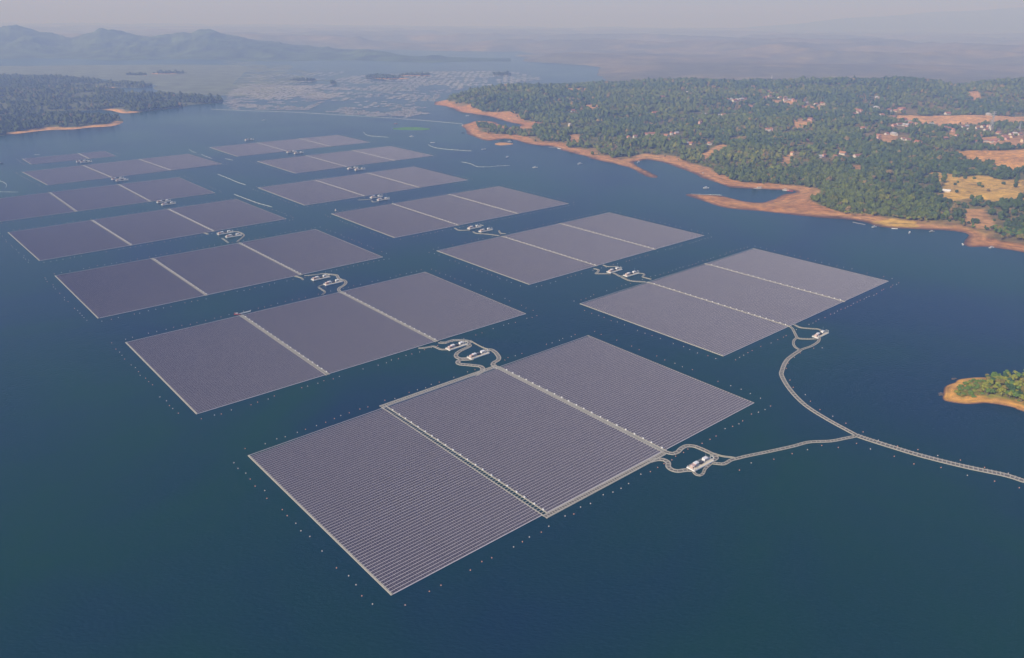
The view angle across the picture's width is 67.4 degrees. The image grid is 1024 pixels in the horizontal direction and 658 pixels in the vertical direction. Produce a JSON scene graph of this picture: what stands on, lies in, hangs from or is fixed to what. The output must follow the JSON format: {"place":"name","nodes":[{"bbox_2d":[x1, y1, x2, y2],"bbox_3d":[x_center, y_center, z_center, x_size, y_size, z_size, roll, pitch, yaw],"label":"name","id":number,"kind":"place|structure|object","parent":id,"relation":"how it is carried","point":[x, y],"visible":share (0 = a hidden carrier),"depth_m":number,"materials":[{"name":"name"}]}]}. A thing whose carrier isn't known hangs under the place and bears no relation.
{"place":"outdoors","nodes":[
{"label":"outdoors","id":0,"kind":"place"},
{"bbox_2d":[0,118,122,135],"bbox_3d":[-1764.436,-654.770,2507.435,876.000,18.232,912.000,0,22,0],"label":"peninsula ground","id":1,"kind":"structure","parent":0,"point":[117,121],"depth_m":2553.48,"materials":[{"name":"soil"}]},
{"bbox_2d":[0,69,510,133],"bbox_3d":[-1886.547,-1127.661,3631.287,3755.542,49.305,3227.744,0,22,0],"label":"forest","id":2,"kind":"object","parent":1,"relation":"on","point":[27,85],"visible":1,"depth_m":3295.83,"materials":[{"name":"green plant"}]},
{"bbox_2d":[49,78,152,87],"bbox_3d":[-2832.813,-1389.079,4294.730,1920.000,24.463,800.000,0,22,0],"label":"peninsula ground","id":3,"kind":"structure","parent":0,"point":[120,86],"depth_m":4077.78,"materials":[{"name":"soil"}]},
{"bbox_2d":[0,83,221,114],"bbox_3d":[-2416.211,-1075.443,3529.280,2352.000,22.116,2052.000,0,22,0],"label":"peninsula ground","id":4,"kind":"structure","parent":0,"point":[120,109],"depth_m":3108.97,"materials":[{"name":"soil"}]},
{"bbox_2d":[0,25,510,62],"bbox_3d":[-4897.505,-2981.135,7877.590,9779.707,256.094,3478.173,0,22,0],"label":"mountains","id":5,"kind":"structure","parent":0,"point":[17,41],"depth_m":7163.50,"materials":[{"name":"grey stone"}]},
{"bbox_2d":[495,142,511,144],"bbox_3d":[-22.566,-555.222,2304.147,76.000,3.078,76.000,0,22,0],"label":"boat","id":6,"kind":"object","parent":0,"point":[501,143],"depth_m":2301.61,"materials":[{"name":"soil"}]},
{"bbox_2d":[0,22,1023,657],"bbox_3d":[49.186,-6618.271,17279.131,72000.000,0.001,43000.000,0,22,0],"label":"water","id":7,"kind":"structure","parent":0,"point":[140,516],"depth_m":684.16,"materials":[{"name":"blue liquid"}]},
{"bbox_2d":[23,151,114,163],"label":"floating solar array","id":8,"kind":"object","parent":7,"relation":"on","point":[67,157],"visible":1,"depth_m":2027.08,"materials":[{"name":"blue glass"}]},
{"bbox_2d":[0,177,213,221],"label":"floating solar array","id":9,"kind":"object","parent":7,"relation":"on","point":[35,205],"visible":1,"depth_m":1584.11,"materials":[{"name":"blue glass"}]},
{"bbox_2d":[23,154,220,184],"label":"floating solar array","id":10,"kind":"object","parent":7,"relation":"on","point":[53,176],"visible":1,"depth_m":1882.21,"materials":[{"name":"blue glass"}]},
{"bbox_2d":[0,65,249,95],"bbox_3d":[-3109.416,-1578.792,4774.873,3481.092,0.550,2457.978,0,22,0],"label":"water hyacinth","id":11,"kind":"object","parent":7,"relation":"on","point":[204,79],"visible":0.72,"depth_m":4926.09,"materials":[{"name":"grey"}]},
{"bbox_2d":[8,199,285,260],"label":"floating solar array","id":12,"kind":"object","parent":7,"relation":"on","point":[40,244],"visible":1,"depth_m":1360.12,"materials":[{"name":"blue glass"}]},
{"bbox_2d":[157,199,170,202],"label":"inverter platform","id":13,"kind":"structure","parent":7,"relation":"on","point":[165,200],"depth_m":1554.36,"materials":[{"name":"silver metal"}]},
{"bbox_2d":[55,229,381,318],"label":"floating solar array","id":14,"kind":"object","parent":7,"relation":"on","point":[288,253],"visible":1,"depth_m":1134.73,"materials":[{"name":"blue glass"}]},
{"bbox_2d":[218,227,233,234],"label":"inverter platform","id":15,"kind":"structure","parent":7,"relation":"on","point":[225,232],"depth_m":1331.48,"materials":[{"name":"silver metal"}]},
{"bbox_2d":[225,233,241,237],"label":"inverter platform","id":16,"kind":"structure","parent":7,"relation":"on","point":[231,235],"depth_m":1313.07,"materials":[{"name":"silver metal"}]},
{"bbox_2d":[218,61,327,97],"bbox_3d":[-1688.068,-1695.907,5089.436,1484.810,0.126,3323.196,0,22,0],"label":"water hyacinth","id":17,"kind":"object","parent":7,"relation":"on","point":[247,79],"visible":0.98,"depth_m":4647.90,"materials":[{"name":"plant"}]},
{"bbox_2d":[210,135,367,156],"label":"floating solar array","id":18,"kind":"object","parent":7,"relation":"on","point":[281,146],"visible":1,"depth_m":2243.40,"materials":[{"name":"blue glass"}]},
{"bbox_2d":[311,271,329,280],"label":"inverter platform","id":19,"kind":"structure","parent":7,"relation":"on","point":[315,278],"depth_m":1104.77,"materials":[{"name":"silver metal"}]},
{"bbox_2d":[125,272,525,413],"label":"floating solar array","id":20,"kind":"object","parent":7,"relation":"on","point":[334,316],"visible":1,"depth_m":902.72,"materials":[{"name":"grey glass"}]},
{"bbox_2d":[323,279,342,285],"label":"inverter platform","id":21,"kind":"structure","parent":7,"relation":"on","point":[336,281],"depth_m":1084.92,"materials":[{"name":"silver metal"}]},
{"bbox_2d":[326,273,346,290],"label":"floating walkway","id":22,"kind":"structure","parent":7,"relation":"on","point":[343,285],"depth_m":1098.17,"materials":[{"name":"plastic"}]},
{"bbox_2d":[218,109,459,123],"bbox_3d":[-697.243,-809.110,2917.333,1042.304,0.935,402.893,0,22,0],"label":"floating boom","id":23,"kind":"object","parent":7,"relation":"on","point":[335,114],"visible":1,"depth_m":2948.26,"materials":[{"name":"white plastic"}]},
{"bbox_2d":[258,146,432,172],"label":"floating solar array","id":24,"kind":"object","parent":7,"relation":"on","point":[309,163],"visible":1,"depth_m":2032.06,"materials":[{"name":"blue glass"}]},
{"bbox_2d":[258,167,466,204],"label":"floating solar array","id":25,"kind":"object","parent":7,"relation":"on","point":[310,192],"visible":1,"depth_m":1721.22,"materials":[{"name":"blue glass"}]},
{"bbox_2d":[228,71,540,94],"bbox_3d":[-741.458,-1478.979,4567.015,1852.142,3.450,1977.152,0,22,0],"label":"fish cages","id":26,"kind":"object","parent":7,"relation":"on","point":[302,87],"visible":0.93,"depth_m":4262.57,"materials":[{"name":"grey wood"}]},
{"bbox_2d":[393,127,429,129],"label":"water hyacinth","id":27,"kind":"object","parent":7,"relation":"on","point":[411,128],"visible":1,"depth_m":2604.03,"materials":[{"name":"green plant"}]},
{"bbox_2d":[418,346,446,349],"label":"floating walkway","id":28,"kind":"structure","parent":7,"relation":"on","point":[431,346],"depth_m":877.25,"materials":[{"name":"plastic"}]},
{"bbox_2d":[332,186,568,237],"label":"floating solar array","id":29,"kind":"object","parent":7,"relation":"on","point":[400,214],"visible":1,"depth_m":1499.22,"materials":[{"name":"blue glass"}]},
{"bbox_2d":[6,137,896,310],"bbox_3d":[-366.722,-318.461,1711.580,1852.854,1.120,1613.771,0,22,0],"label":"mooring buoys","id":30,"kind":"object","parent":7,"relation":"on","point":[342,221],"visible":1,"depth_m":1419.96,"materials":[{"name":"brown plastic"}]},
{"bbox_2d":[438,339,471,344],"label":"floating walkway","id":31,"kind":"structure","parent":7,"relation":"on","point":[468,341],"depth_m":894.72,"materials":[{"name":"plastic"}]},
{"bbox_2d":[445,341,467,350],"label":"inverter platform","id":32,"kind":"structure","parent":7,"relation":"on","point":[455,346],"depth_m":877.84,"materials":[{"name":"silver metal"}]},
{"bbox_2d":[454,344,471,358],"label":"floating walkway","id":33,"kind":"structure","parent":7,"relation":"on","point":[456,356],"depth_m":867.48,"materials":[{"name":"plastic"}]},
{"bbox_2d":[455,358,484,375],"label":"floating walkway","id":34,"kind":"structure","parent":7,"relation":"on","point":[458,361],"depth_m":835.19,"materials":[{"name":"plastic"}]},
{"bbox_2d":[467,225,480,228],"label":"inverter platform","id":35,"kind":"structure","parent":7,"relation":"on","point":[473,227],"depth_m":1378.39,"materials":[{"name":"silver metal"}]},
{"bbox_2d":[467,346,489,359],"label":"inverter platform","id":36,"kind":"structure","parent":7,"relation":"on","point":[483,352],"depth_m":856.04,"materials":[{"name":"silver metal"}]},
{"bbox_2d":[478,227,492,231],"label":"inverter platform","id":37,"kind":"structure","parent":7,"relation":"on","point":[485,230],"depth_m":1359.62,"materials":[{"name":"silver metal"}]},
{"bbox_2d":[484,348,500,368],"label":"floating walkway","id":38,"kind":"structure","parent":7,"relation":"on","point":[498,356],"depth_m":855.46,"materials":[{"name":"plastic"}]},
{"bbox_2d":[248,335,753,595],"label":"floating solar array","id":39,"kind":"object","parent":7,"relation":"on","point":[669,413],"visible":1,"depth_m":667.68,"materials":[{"name":"grey glass"}]},
{"bbox_2d":[437,212,703,284],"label":"floating solar array","id":40,"kind":"object","parent":7,"relation":"on","point":[564,249],"visible":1,"depth_m":1269.41,"materials":[{"name":"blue glass"}]},
{"bbox_2d":[606,266,621,272],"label":"inverter platform","id":41,"kind":"structure","parent":7,"relation":"on","point":[616,269],"depth_m":1146.08,"materials":[{"name":"silver metal"}]},
{"bbox_2d":[623,269,638,276],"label":"inverter platform","id":42,"kind":"structure","parent":7,"relation":"on","point":[632,273],"depth_m":1131.40,"materials":[{"name":"silver metal"}]},
{"bbox_2d":[647,458,691,472],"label":"floating walkway","id":43,"kind":"structure","parent":7,"relation":"on","point":[668,464],"depth_m":646.05,"materials":[{"name":"plastic"}]},
{"bbox_2d":[663,444,718,461],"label":"floating walkway","id":44,"kind":"structure","parent":7,"relation":"on","point":[683,447],"depth_m":670.75,"materials":[{"name":"plastic"}]},
{"bbox_2d":[686,455,713,471],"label":"inverter platform","id":45,"kind":"structure","parent":7,"relation":"on","point":[705,460],"depth_m":649.30,"materials":[{"name":"beige paint"}]},
{"bbox_2d":[692,464,711,475],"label":"floating walkway","id":46,"kind":"structure","parent":7,"relation":"on","point":[706,467],"depth_m":640.80,"materials":[{"name":"plastic"}]},
{"bbox_2d":[580,248,887,355],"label":"floating solar array","id":47,"kind":"object","parent":7,"relation":"on","point":[659,310],"visible":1,"depth_m":1037.82,"materials":[{"name":"grey glass"}]},
{"bbox_2d":[711,435,855,464],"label":"floating walkway","id":48,"kind":"structure","parent":7,"relation":"on","point":[728,461],"depth_m":676.01,"materials":[{"name":"plastic"}]},
{"bbox_2d":[792,337,800,349],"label":"floating walkway","id":49,"kind":"structure","parent":7,"relation":"on","point":[793,342],"depth_m":894.44,"materials":[{"name":"plastic"}]},
{"bbox_2d":[790,326,816,339],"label":"floating walkway","id":50,"kind":"structure","parent":7,"relation":"on","point":[794,332],"depth_m":912.64,"materials":[{"name":"plastic"}]},
{"bbox_2d":[793,324,821,330],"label":"floating walkway","id":51,"kind":"structure","parent":7,"relation":"on","point":[806,328],"depth_m":940.13,"materials":[{"name":"plastic"}]},
{"bbox_2d":[801,338,820,349],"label":"floating walkway","id":52,"kind":"structure","parent":7,"relation":"on","point":[814,344],"depth_m":890.94,"materials":[{"name":"plastic"}]},
{"bbox_2d":[779,350,856,435],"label":"floating walkway","id":53,"kind":"structure","parent":7,"relation":"on","point":[785,382],"depth_m":770.78,"materials":[{"name":"plastic"}]},
{"bbox_2d":[812,330,828,338],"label":"inverter platform","id":54,"kind":"structure","parent":7,"relation":"on","point":[822,333],"depth_m":917.93,"materials":[{"name":"silver metal"}]},
{"bbox_2d":[855,434,1023,482],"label":"floating walkway","id":55,"kind":"structure","parent":7,"relation":"on","point":[894,447],"depth_m":659.25,"materials":[{"name":"plastic"}]},
{"bbox_2d":[0,22,1023,82],"bbox_3d":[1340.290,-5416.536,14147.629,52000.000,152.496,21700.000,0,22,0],"label":"land","id":56,"kind":"structure","parent":0,"point":[618,53],"depth_m":8778.22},
{"bbox_2d":[0,0,1023,27],"label":"sky","id":57,"kind":"structure","parent":0,"point":[609,13],"materials":[{"name":"grey"}]},
{"bbox_2d":[434,82,1023,252],"bbox_3d":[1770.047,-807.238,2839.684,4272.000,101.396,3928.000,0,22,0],"label":"peninsula ground","id":58,"kind":"structure","parent":0,"point":[799,202],"depth_m":1937.38,"materials":[{"name":"soil"}]},
{"bbox_2d":[447,75,1023,228],"bbox_3d":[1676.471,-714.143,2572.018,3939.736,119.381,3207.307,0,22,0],"label":"forest","id":59,"kind":"object","parent":58,"relation":"on","point":[849,187],"visible":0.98,"depth_m":2461.60,"materials":[{"name":"green plant"}]},
{"bbox_2d":[839,151,846,154],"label":"house","id":60,"kind":"structure","parent":58,"relation":"on","point":[842,152],"depth_m":2084.67,"materials":[{"name":"beige"}]},
{"bbox_2d":[988,111,996,128],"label":"lattice pylon","id":61,"kind":"object","parent":58,"relation":"on","point":[993,117],"visible":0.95,"depth_m":2502.88,"materials":[{"name":"silver metal"}]},
{"bbox_2d":[744,7,1023,31],"bbox_3d":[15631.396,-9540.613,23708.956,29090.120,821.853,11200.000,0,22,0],"label":"mountains","id":62,"kind":"structure","parent":0,"point":[1001,20],"depth_m":22519.38,"materials":[{"name":"grey stone"}]},
{"bbox_2d":[943,376,1023,411],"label":"islet ground","id":63,"kind":"structure","parent":0,"point":[951,395],"depth_m":767.31,"materials":[{"name":"soil"}]},
{"bbox_2d":[982,383,989,389],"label":"broadleaf tree","id":64,"kind":"object","parent":63,"relation":"on","point":[986,386],"visible":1,"depth_m":771.59,"materials":[{"name":"green plant"}]},
{"bbox_2d":[997,387,1005,394],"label":"broadleaf tree","id":65,"kind":"object","parent":63,"relation":"on","point":[1000,389],"visible":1,"depth_m":765.60,"materials":[{"name":"green plant"}]},
{"bbox_2d":[1012,391,1020,398],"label":"broadleaf tree","id":66,"kind":"object","parent":63,"relation":"on","point":[1015,394],"visible":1,"depth_m":759.20,"materials":[{"name":"green plant"}]},
{"bbox_2d":[1013,381,1021,388],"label":"broadleaf tree","id":67,"kind":"object","parent":63,"relation":"on","point":[1018,383],"visible":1,"depth_m":773.07,"materials":[{"name":"green plant"}]}
]}

